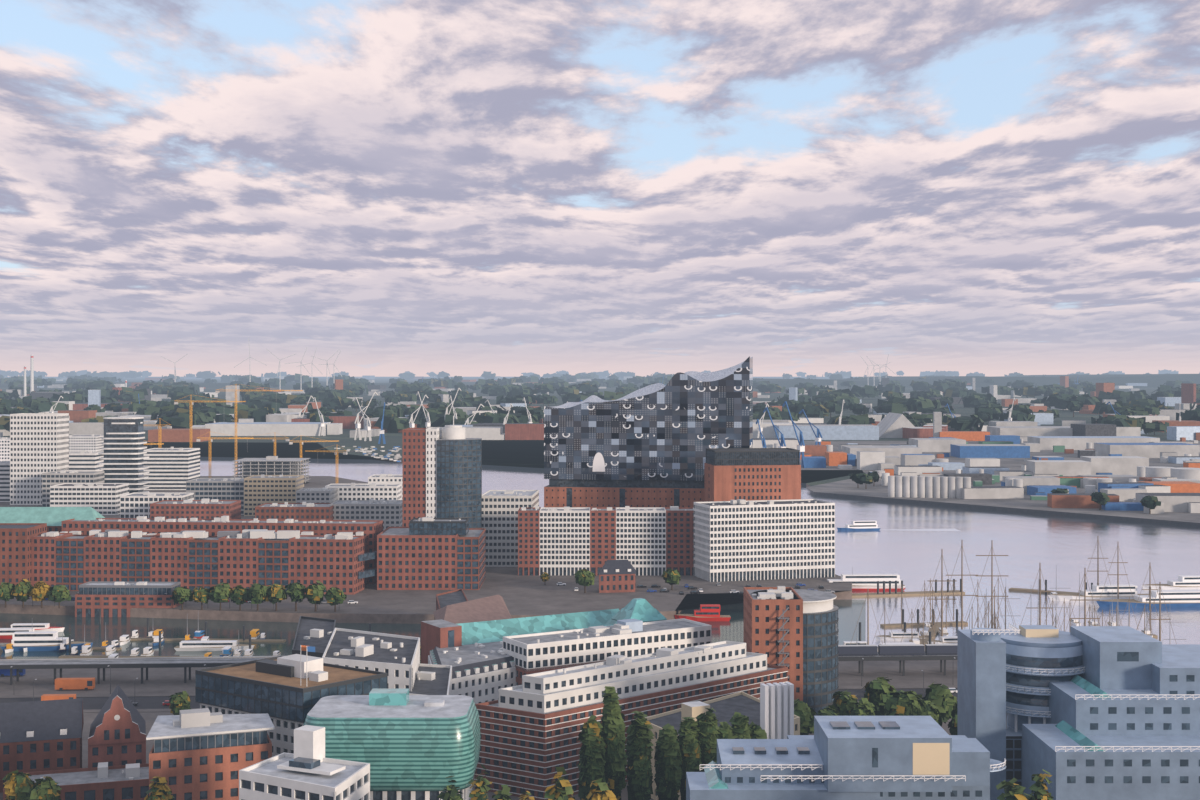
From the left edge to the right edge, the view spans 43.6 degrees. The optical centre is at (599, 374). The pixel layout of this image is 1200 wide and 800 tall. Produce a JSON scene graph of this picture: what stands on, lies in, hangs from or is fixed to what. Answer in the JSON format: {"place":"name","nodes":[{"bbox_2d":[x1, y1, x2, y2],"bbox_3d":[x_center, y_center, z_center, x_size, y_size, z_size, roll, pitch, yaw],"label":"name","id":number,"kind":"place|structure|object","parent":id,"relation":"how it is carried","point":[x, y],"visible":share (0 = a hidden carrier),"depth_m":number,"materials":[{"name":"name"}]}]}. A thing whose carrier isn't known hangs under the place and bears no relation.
{"place":"outdoors","nodes":[
{"label":"outdoors","id":0,"kind":"place"},
{"bbox_2d":[10,411,68,504],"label":"high-rise building","id":1,"kind":"structure","parent":0,"point":[39,444],"depth_m":1165.38,"materials":[{"name":"paint"}]},
{"bbox_2d":[0,698,83,792],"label":"gabled house","id":2,"kind":"structure","parent":0,"point":[37,736],"depth_m":367.18,"materials":[{"name":"brick"}]},
{"bbox_2d":[0,507,104,532],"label":"green roof","id":3,"kind":"structure","parent":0,"point":[53,518],"depth_m":752.87,"materials":[{"name":"metal"}]},
{"bbox_2d":[277,725,345,774],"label":"rooftop structure","id":4,"kind":"object","parent":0,"point":[309,748],"visible":1,"depth_m":288.50,"materials":[{"name":"white concrete"}]},
{"bbox_2d":[0,476,851,623],"bbox_3d":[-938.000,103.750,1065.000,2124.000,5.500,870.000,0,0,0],"label":"quay","id":5,"kind":"structure","parent":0,"point":[528,596],"depth_m":671.84,"materials":[{"name":"grey concrete"}]},
{"bbox_2d":[0,523,46,584],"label":"brick building","id":6,"kind":"structure","parent":5,"relation":"on","point":[15,554],"depth_m":698.16,"materials":[{"name":"red brick"}]},
{"bbox_2d":[30,531,72,586],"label":"brick building","id":7,"kind":"structure","parent":5,"relation":"on","point":[42,546],"depth_m":702.82,"materials":[{"name":"red brick"}]},
{"bbox_2d":[55,535,88,590],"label":"glass facade","id":8,"kind":"structure","parent":5,"relation":"on","point":[69,562],"depth_m":701.74,"materials":[{"name":"glass"}]},
{"bbox_2d":[42,471,103,506],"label":"office building","id":9,"kind":"structure","parent":5,"relation":"on","point":[51,478],"depth_m":1139.40,"materials":[{"name":"concrete"}]},
{"bbox_2d":[69,451,103,470],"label":"banded building","id":10,"kind":"structure","parent":5,"relation":"on","point":[83,461],"depth_m":1295.17,"materials":[{"name":"white paint"}]},
{"bbox_2d":[50,483,128,514],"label":"office building","id":11,"kind":"structure","parent":5,"relation":"on","point":[102,498],"depth_m":1082.44,"materials":[{"name":"paint"}]},
{"bbox_2d":[84,531,130,582],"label":"brick building","id":12,"kind":"structure","parent":5,"relation":"on","point":[102,556],"depth_m":700.36,"materials":[{"name":"red brick"}]},
{"bbox_2d":[97,417,148,493],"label":"high-rise building","id":13,"kind":"structure","parent":5,"relation":"on","point":[124,452],"depth_m":1167.83,"materials":[{"name":"white paint"}]},
{"bbox_2d":[121,535,158,581],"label":"glass facade","id":14,"kind":"structure","parent":5,"relation":"on","point":[135,559],"depth_m":698.99,"materials":[{"name":"glass"}]},
{"bbox_2d":[120,492,193,517],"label":"building","id":15,"kind":"structure","parent":5,"relation":"on","point":[135,505],"depth_m":1010.30,"materials":[{"name":"paint"}]},
{"bbox_2d":[144,448,199,489],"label":"office building","id":16,"kind":"structure","parent":5,"relation":"on","point":[172,468],"depth_m":1317.69,"materials":[{"name":"white paint"}]},
{"bbox_2d":[151,533,192,587],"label":"brick building","id":17,"kind":"structure","parent":5,"relation":"on","point":[169,559],"depth_m":697.50,"materials":[{"name":"red brick"}]},
{"bbox_2d":[0,579,346,611],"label":"row of trees","id":18,"kind":"object","parent":5,"relation":"on","point":[24,590],"visible":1,"depth_m":641.51,"materials":[{"name":"green plant"}]},
{"bbox_2d":[150,500,240,518],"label":"brick building","id":19,"kind":"structure","parent":5,"relation":"on","point":[197,509],"depth_m":977.72,"materials":[{"name":"red brick"}]},
{"bbox_2d":[188,536,220,591],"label":"glass facade","id":20,"kind":"structure","parent":5,"relation":"on","point":[202,562],"depth_m":696.23,"materials":[{"name":"glass"}]},
{"bbox_2d":[186,477,244,514],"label":"office building","id":21,"kind":"structure","parent":5,"relation":"on","point":[217,488],"depth_m":1082.44,"materials":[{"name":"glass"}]},
{"bbox_2d":[62,517,382,583],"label":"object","id":22,"kind":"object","parent":5,"relation":"on","point":[371,529],"visible":0.27,"depth_m":732.51,"materials":[{"name":"red brick"}]},
{"bbox_2d":[218,532,261,588],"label":"brick building","id":23,"kind":"structure","parent":5,"relation":"on","point":[237,558],"depth_m":694.71,"materials":[{"name":"red brick"}]},
{"bbox_2d":[144,384,346,480],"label":"tower cranes","id":24,"kind":"object","parent":5,"relation":"on","point":[211,440],"visible":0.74,"depth_m":1443.52,"materials":[{"name":"yellow"}]},
{"bbox_2d":[232,456,310,483],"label":"building under construction","id":25,"kind":"structure","parent":5,"relation":"on","point":[271,465],"depth_m":1382.23,"materials":[{"name":"concrete"}]},
{"bbox_2d":[258,538,288,591],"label":"glass facade","id":26,"kind":"structure","parent":5,"relation":"on","point":[273,561],"depth_m":693.33,"materials":[{"name":"glass"}]},
{"bbox_2d":[244,475,303,515],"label":"beige building","id":27,"kind":"structure","parent":5,"relation":"on","point":[260,489],"depth_m":1074.47,"materials":[{"name":"concrete"}]},
{"bbox_2d":[255,502,333,519],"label":"brick building","id":28,"kind":"structure","parent":5,"relation":"on","point":[308,511],"depth_m":964.97,"materials":[{"name":"red brick"}]},
{"bbox_2d":[296,486,337,502],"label":"office building","id":29,"kind":"structure","parent":5,"relation":"on","point":[315,495],"depth_m":1045.13,"materials":[{"name":"concrete"}]},
{"bbox_2d":[289,533,363,594],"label":"brick building","id":30,"kind":"structure","parent":5,"relation":"on","point":[328,560],"depth_m":691.45,"materials":[{"name":"red brick"}]},
{"bbox_2d":[89,529,352,538],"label":"rooftop structures","id":31,"kind":"object","parent":30,"relation":"on","point":[266,534],"visible":0.96,"depth_m":702.01,"materials":[{"name":"concrete"}]},
{"bbox_2d":[325,483,400,499],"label":"office building","id":32,"kind":"structure","parent":5,"relation":"on","point":[377,491],"depth_m":1074.47,"materials":[{"name":"paint"}]},
{"bbox_2d":[330,499,401,529],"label":"office building","id":33,"kind":"structure","parent":5,"relation":"on","point":[388,513],"depth_m":977.42,"materials":[{"name":"concrete"}]},
{"bbox_2d":[402,428,425,526],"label":"brick tower","id":34,"kind":"structure","parent":5,"relation":"on","point":[413,472],"depth_m":762.00,"materials":[{"name":"red brick"}]},
{"bbox_2d":[426,427,440,517],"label":"kehrwieder tower fin","id":35,"kind":"object","parent":34,"relation":"attached to","point":[433,435],"visible":0.5,"depth_m":761.50,"materials":[{"name":"white concrete"}]},
{"bbox_2d":[377,527,457,589],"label":"brick building","id":36,"kind":"structure","parent":5,"relation":"on","point":[406,560],"depth_m":704.65,"materials":[{"name":"red brick"}]},
{"bbox_2d":[409,518,468,534],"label":"rooftop structure","id":37,"kind":"object","parent":36,"relation":"on","point":[438,526],"visible":1,"depth_m":710.77,"materials":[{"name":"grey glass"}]},
{"bbox_2d":[437,438,481,527],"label":"round tower","id":38,"kind":"structure","parent":5,"relation":"on","point":[459,478],"depth_m":763.10,"materials":[{"name":"blue glass"}]},
{"bbox_2d":[457,528,484,589],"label":"building","id":39,"kind":"structure","parent":5,"relation":"on","point":[471,560],"depth_m":704.90,"materials":[{"name":"glass"}]},
{"bbox_2d":[482,490,538,566],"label":"grey kehrwieder block","id":40,"kind":"structure","parent":5,"relation":"on","point":[500,508],"depth_m":790.00,"materials":[{"name":"concrete"}]},
{"bbox_2d":[518,505,540,575],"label":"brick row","id":41,"kind":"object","parent":5,"relation":"on","point":[528,540],"visible":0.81,"depth_m":755.61,"materials":[{"name":"red brick"}]},
{"bbox_2d":[539,506,589,575],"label":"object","id":42,"kind":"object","parent":5,"relation":"on","point":[564,540],"visible":0.87,"depth_m":755.61,"materials":[{"name":"paint"}]},
{"bbox_2d":[590,506,615,575],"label":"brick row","id":43,"kind":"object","parent":5,"relation":"on","point":[602,535],"visible":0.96,"depth_m":755.61,"materials":[{"name":"red brick"}]},
{"bbox_2d":[598,560,635,592],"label":"brick house","id":44,"kind":"structure","parent":5,"relation":"on","point":[615,576],"depth_m":697.22,"materials":[{"name":"red brick"}]},
{"bbox_2d":[544,485,703,506],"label":"brick warehouse","id":45,"kind":"structure","parent":5,"relation":"on","point":[609,497],"depth_m":852.01,"materials":[{"name":"brown brick"}]},
{"bbox_2d":[549,479,703,487],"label":"elbphilharmonie plaza","id":46,"kind":"structure","parent":45,"relation":"on","point":[627,483],"depth_m":853.95,"materials":[{"name":"grey glass"}]},
{"bbox_2d":[544,356,752,480],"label":"concert hall","id":47,"kind":"structure","parent":46,"relation":"on","point":[677,425],"depth_m":849.87,"materials":[{"name":"grey glass"}]},
{"bbox_2d":[616,505,665,575],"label":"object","id":48,"kind":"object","parent":5,"relation":"on","point":[641,539],"visible":0.81,"depth_m":755.61,"materials":[{"name":"paint"}]},
{"bbox_2d":[664,505,693,575],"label":"brick row","id":49,"kind":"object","parent":5,"relation":"on","point":[680,539],"visible":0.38,"depth_m":755.61,"materials":[{"name":"red brick"}]},
{"bbox_2d":[694,497,834,581],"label":"office building","id":50,"kind":"structure","parent":5,"relation":"on","point":[793,538],"depth_m":741.56,"materials":[{"name":"paint"}]},
{"bbox_2d":[421,619,461,663],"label":"brick building","id":51,"kind":"structure","parent":0,"point":[440,633],"depth_m":448.96,"materials":[{"name":"red brick"}]},
{"bbox_2d":[0,660,956,799],"bbox_3d":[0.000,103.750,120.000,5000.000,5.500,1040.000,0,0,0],"label":"city ground","id":52,"kind":"structure","parent":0,"point":[164,680],"depth_m":495.91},
{"bbox_2d":[3,762,148,799],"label":"brick building","id":53,"kind":"structure","parent":52,"relation":"on","point":[91,781],"depth_m":353.86,"materials":[{"name":"brick"}]},
{"bbox_2d":[88,685,145,766],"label":"gabled brick house","id":54,"kind":"structure","parent":52,"relation":"on","point":[117,735],"depth_m":367.03,"materials":[{"name":"red brick"}]},
{"bbox_2d":[149,733,271,799],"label":"brick office","id":55,"kind":"structure","parent":52,"relation":"on","point":[206,774],"depth_m":314.98,"materials":[{"name":"red brick"}]},
{"bbox_2d":[154,730,266,752],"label":"glazed top floor","id":56,"kind":"structure","parent":55,"relation":"on","point":[208,741],"depth_m":316.10,"materials":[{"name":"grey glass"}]},
{"bbox_2d":[146,708,274,739],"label":"roof","id":57,"kind":"structure","parent":56,"relation":"on","point":[194,722],"depth_m":320.06,"materials":[{"name":"concrete"}]},
{"bbox_2d":[200,703,303,756],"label":"office building","id":58,"kind":"structure","parent":52,"relation":"on","point":[281,735],"depth_m":335.33,"materials":[{"name":"concrete"}]},
{"bbox_2d":[195,656,387,722],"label":"building upper storey","id":59,"kind":"object","parent":58,"relation":"on","point":[244,686],"visible":0.74,"depth_m":341.74,"materials":[{"name":"blue glass"}]},
{"bbox_2d":[256,645,327,686],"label":"rooftop structure","id":60,"kind":"object","parent":59,"relation":"on","point":[300,666],"visible":1,"depth_m":346.21,"materials":[{"name":"white paint"}]},
{"bbox_2d":[239,753,369,799],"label":"white modern building","id":61,"kind":"structure","parent":52,"relation":"on","point":[266,779],"depth_m":279.52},
{"bbox_2d":[292,616,335,657],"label":"roof","id":62,"kind":"structure","parent":52,"relation":"on","point":[316,633],"depth_m":456.65,"materials":[{"name":"grey metal"}]},
{"bbox_2d":[322,628,419,690],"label":"building","id":63,"kind":"structure","parent":52,"relation":"on","point":[396,658],"depth_m":401.34,"materials":[{"name":"paint"}]},
{"bbox_2d":[303,689,479,790],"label":"glass building","id":64,"kind":"structure","parent":52,"relation":"on","point":[400,739],"depth_m":310.01,"materials":[{"name":"teal glass"}]},
{"bbox_2d":[370,784,471,799],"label":"teal dome base","id":65,"kind":"object","parent":52,"relation":"on","point":[403,795],"visible":0.16,"depth_m":311.25,"materials":[{"name":"concrete"}]},
{"bbox_2d":[409,663,451,694],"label":"roof","id":66,"kind":"structure","parent":52,"relation":"on","point":[432,679],"depth_m":398.36,"materials":[{"name":"paint"}]},
{"bbox_2d":[428,655,516,703],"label":"white building","id":67,"kind":"structure","parent":52,"relation":"on","point":[482,687],"depth_m":422.09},
{"bbox_2d":[430,641,515,678],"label":"white mansard roof","id":68,"kind":"structure","parent":67,"relation":"on","point":[470,659],"depth_m":430.09,"materials":[{"name":"grey metal"}]},
{"bbox_2d":[433,595,511,623],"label":"roof","id":69,"kind":"structure","parent":52,"relation":"on","point":[490,608],"depth_m":523.68,"materials":[{"name":"brown tile"}]},
{"bbox_2d":[0,653,956,684],"bbox_3d":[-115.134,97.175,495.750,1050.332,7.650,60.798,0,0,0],"label":"elevated railway","id":70,"kind":"object","parent":52,"relation":"on","point":[103,664],"visible":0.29,"depth_m":492.21,"materials":[{"name":"grey metal"}]},
{"bbox_2d":[838,644,956,655],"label":"bridge","id":71,"kind":"structure","parent":70,"relation":"on","point":[884,650],"depth_m":503.99,"materials":[{"name":"grey metal"}]},
{"bbox_2d":[0,582,956,705],"bbox_3d":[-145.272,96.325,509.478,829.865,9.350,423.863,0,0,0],"label":"vehicles","id":72,"kind":"object","parent":52,"relation":"on","point":[61,684],"visible":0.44,"depth_m":480.18,"materials":[{"name":"white paint"}]},
{"bbox_2d":[0,685,956,712],"bbox_3d":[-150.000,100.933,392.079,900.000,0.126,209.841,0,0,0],"label":"harbour roads","id":73,"kind":"structure","parent":52,"relation":"on","point":[94,702],"depth_m":468.30,"materials":[{"name":"grey asphalt"}]},
{"bbox_2d":[794,690,956,734],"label":"trees","id":74,"kind":"object","parent":73,"relation":"on","point":[908,703],"visible":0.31,"depth_m":397.94,"materials":[{"name":"green plant"}]},
{"bbox_2d":[2,640,956,799],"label":"city trees","id":75,"kind":"object","parent":52,"relation":"on","point":[24,786],"visible":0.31,"depth_m":408.81,"materials":[{"name":"green plant"}]},
{"bbox_2d":[457,609,619,644],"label":"glass roof","id":76,"kind":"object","parent":52,"relation":"on","point":[486,631],"visible":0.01,"depth_m":465.63,"materials":[{"name":"teal glass"}]},
{"bbox_2d":[474,665,787,799],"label":"long office building","id":77,"kind":"structure","parent":52,"relation":"on","point":[493,705],"depth_m":361.58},
{"bbox_2d":[474,671,786,798],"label":"facade bands","id":78,"kind":"object","parent":77,"relation":"attached to","point":[573,737],"visible":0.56,"depth_m":361.04,"materials":[{"name":"grey concrete"}]},
{"bbox_2d":[498,652,766,712],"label":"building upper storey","id":79,"kind":"object","parent":77,"relation":"on","point":[515,697],"visible":0.57,"depth_m":378.64,"materials":[{"name":"paint"}]},
{"bbox_2d":[522,641,745,693],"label":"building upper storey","id":80,"kind":"object","parent":79,"relation":"on","point":[607,667],"visible":1,"depth_m":383.65,"materials":[{"name":"concrete"}]},
{"bbox_2d":[577,686,766,799],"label":"poplar trees","id":81,"kind":"object","parent":52,"relation":"on","point":[690,747],"visible":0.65,"depth_m":327.14,"materials":[{"name":"green plant"}]},
{"bbox_2d":[437,764,1053,799],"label":"trees","id":82,"kind":"object","parent":52,"relation":"on","point":[562,790],"visible":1,"depth_m":261.59,"materials":[{"name":"green plant"}]},
{"bbox_2d":[744,584,802,700],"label":"brick tower","id":83,"kind":"structure","parent":52,"relation":"on","point":[762,625],"depth_m":440.00,"materials":[{"name":"red brick"}]},
{"bbox_2d":[751,589,838,715],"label":"round tower","id":84,"kind":"structure","parent":52,"relation":"on","point":[820,650],"depth_m":442.92,"materials":[{"name":"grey glass"}]},
{"bbox_2d":[686,626,1199,799],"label":"office building","id":85,"kind":"structure","parent":52,"relation":"on","point":[1122,660],"depth_m":290.05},
{"bbox_2d":[700,623,1199,780],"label":"railings","id":86,"kind":"object","parent":85,"relation":"attached to","point":[996,765],"visible":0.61,"depth_m":290.26,"materials":[{"name":"metal"}]},
{"bbox_2d":[1001,625,1084,785],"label":"round tower","id":87,"kind":"structure","parent":52,"relation":"on","point":[1035,647],"depth_m":322.96,"materials":[{"name":"glass"}]},
{"bbox_2d":[0,377,1199,521],"bbox_3d":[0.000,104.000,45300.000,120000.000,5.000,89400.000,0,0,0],"label":"buildings","id":88,"kind":"structure","parent":0,"point":[522,453],"depth_m":2255.57,"materials":[{"name":"grey concrete"}]},
{"bbox_2d":[353,388,805,467],"bbox_3d":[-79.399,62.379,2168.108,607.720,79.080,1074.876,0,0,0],"label":"harbor cranes","id":89,"kind":"object","parent":88,"relation":"on","point":[800,447],"visible":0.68,"depth_m":2304.09,"materials":[{"name":"metal"}]},
{"bbox_2d":[0,375,1199,513],"bbox_3d":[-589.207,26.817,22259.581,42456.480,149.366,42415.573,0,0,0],"label":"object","id":90,"kind":"structure","parent":88,"relation":"on","point":[1112,463],"depth_m":2030.00,"materials":[{"name":"concrete"}]},
{"bbox_2d":[49,376,1180,444],"bbox_3d":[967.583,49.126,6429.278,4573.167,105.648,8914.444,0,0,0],"label":"harbour cranes","id":91,"kind":"object","parent":90,"relation":"on","point":[817,440],"visible":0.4,"depth_m":2498.45,"materials":[{"name":"metal"}]},
{"bbox_2d":[0,369,1199,513],"bbox_3d":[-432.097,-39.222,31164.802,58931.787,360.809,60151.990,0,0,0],"label":"trees","id":92,"kind":"object","parent":88,"relation":"on","point":[259,405],"visible":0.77,"depth_m":4618.41,"materials":[{"name":"green plant"}]},
{"bbox_2d":[0,374,1199,387],"bbox_3d":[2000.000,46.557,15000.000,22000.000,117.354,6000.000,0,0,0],"label":"distant hills","id":93,"kind":"structure","parent":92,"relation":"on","point":[1154,380],"depth_m":12683.60,"materials":[{"name":"green plant"}]},
{"bbox_2d":[800,441,1199,522],"bbox_3d":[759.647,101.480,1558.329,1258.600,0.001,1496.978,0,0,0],"label":"port yard ground","id":94,"kind":"structure","parent":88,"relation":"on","point":[850,486],"depth_m":1317.93,"materials":[{"name":"grey concrete"}]},
{"bbox_2d":[0,0,1199,376],"label":"sky","id":95,"kind":"structure","parent":0,"point":[464,188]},
{"bbox_2d":[503,618,710,671],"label":"building upper storey","id":96,"kind":"object","parent":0,"point":[552,649],"visible":0.92,"depth_m":440.29,"materials":[{"name":"white paint"}]},
{"bbox_2d":[604,598,666,625],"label":"glass roof","id":97,"kind":"structure","parent":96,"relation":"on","point":[643,610],"depth_m":468.40,"materials":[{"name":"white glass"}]},
{"bbox_2d":[200,457,1199,645],"bbox_3d":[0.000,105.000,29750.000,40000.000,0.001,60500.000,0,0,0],"label":"water","id":98,"kind":"structure","parent":0,"point":[1060,547],"depth_m":892.35,"materials":[{"name":"grey liquid"}]},
{"bbox_2d":[0,599,865,658],"bbox_3d":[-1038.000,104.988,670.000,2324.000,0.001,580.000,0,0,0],"label":"binnenhafen water","id":99,"kind":"structure","parent":98,"relation":"on","point":[849,613],"depth_m":618.79,"materials":[{"name":"grey liquid"}]},
{"bbox_2d":[75,593,183,616],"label":"brick building","id":100,"kind":"structure","parent":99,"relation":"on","point":[108,605],"depth_m":650.38,"materials":[{"name":"red brick"}]},
{"bbox_2d":[79,581,180,594],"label":"low building","id":101,"kind":"structure","parent":100,"relation":"on","point":[120,588],"depth_m":651.79,"materials":[{"name":"glass"}]},
{"bbox_2d":[0,608,370,658],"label":"boats","id":102,"kind":"object","parent":99,"relation":"in","point":[25,637],"visible":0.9,"depth_m":570.75,"materials":[{"name":"white paint"}]},
{"bbox_2d":[675,520,1199,645],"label":"boats","id":103,"kind":"object","parent":98,"relation":"on","point":[1183,591],"visible":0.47,"depth_m":694.93,"materials":[{"name":"white paint"}]},
{"bbox_2d":[850,540,1175,644],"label":"ship masts","id":104,"kind":"object","parent":103,"relation":"attached to","point":[992,623],"visible":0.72,"depth_m":591.95},
{"bbox_2d":[646,691,799,799],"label":"building","id":105,"kind":"structure","parent":0,"point":[727,707],"depth_m":370.05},
{"bbox_2d":[760,682,793,738],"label":"cream house chimney fins","id":106,"kind":"object","parent":105,"relation":"on","point":[776,710],"visible":0.64,"depth_m":346.00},
{"bbox_2d":[704,448,800,501],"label":"brick building","id":107,"kind":"structure","parent":0,"point":[749,482],"depth_m":803.65,"materials":[{"name":"red brick"}]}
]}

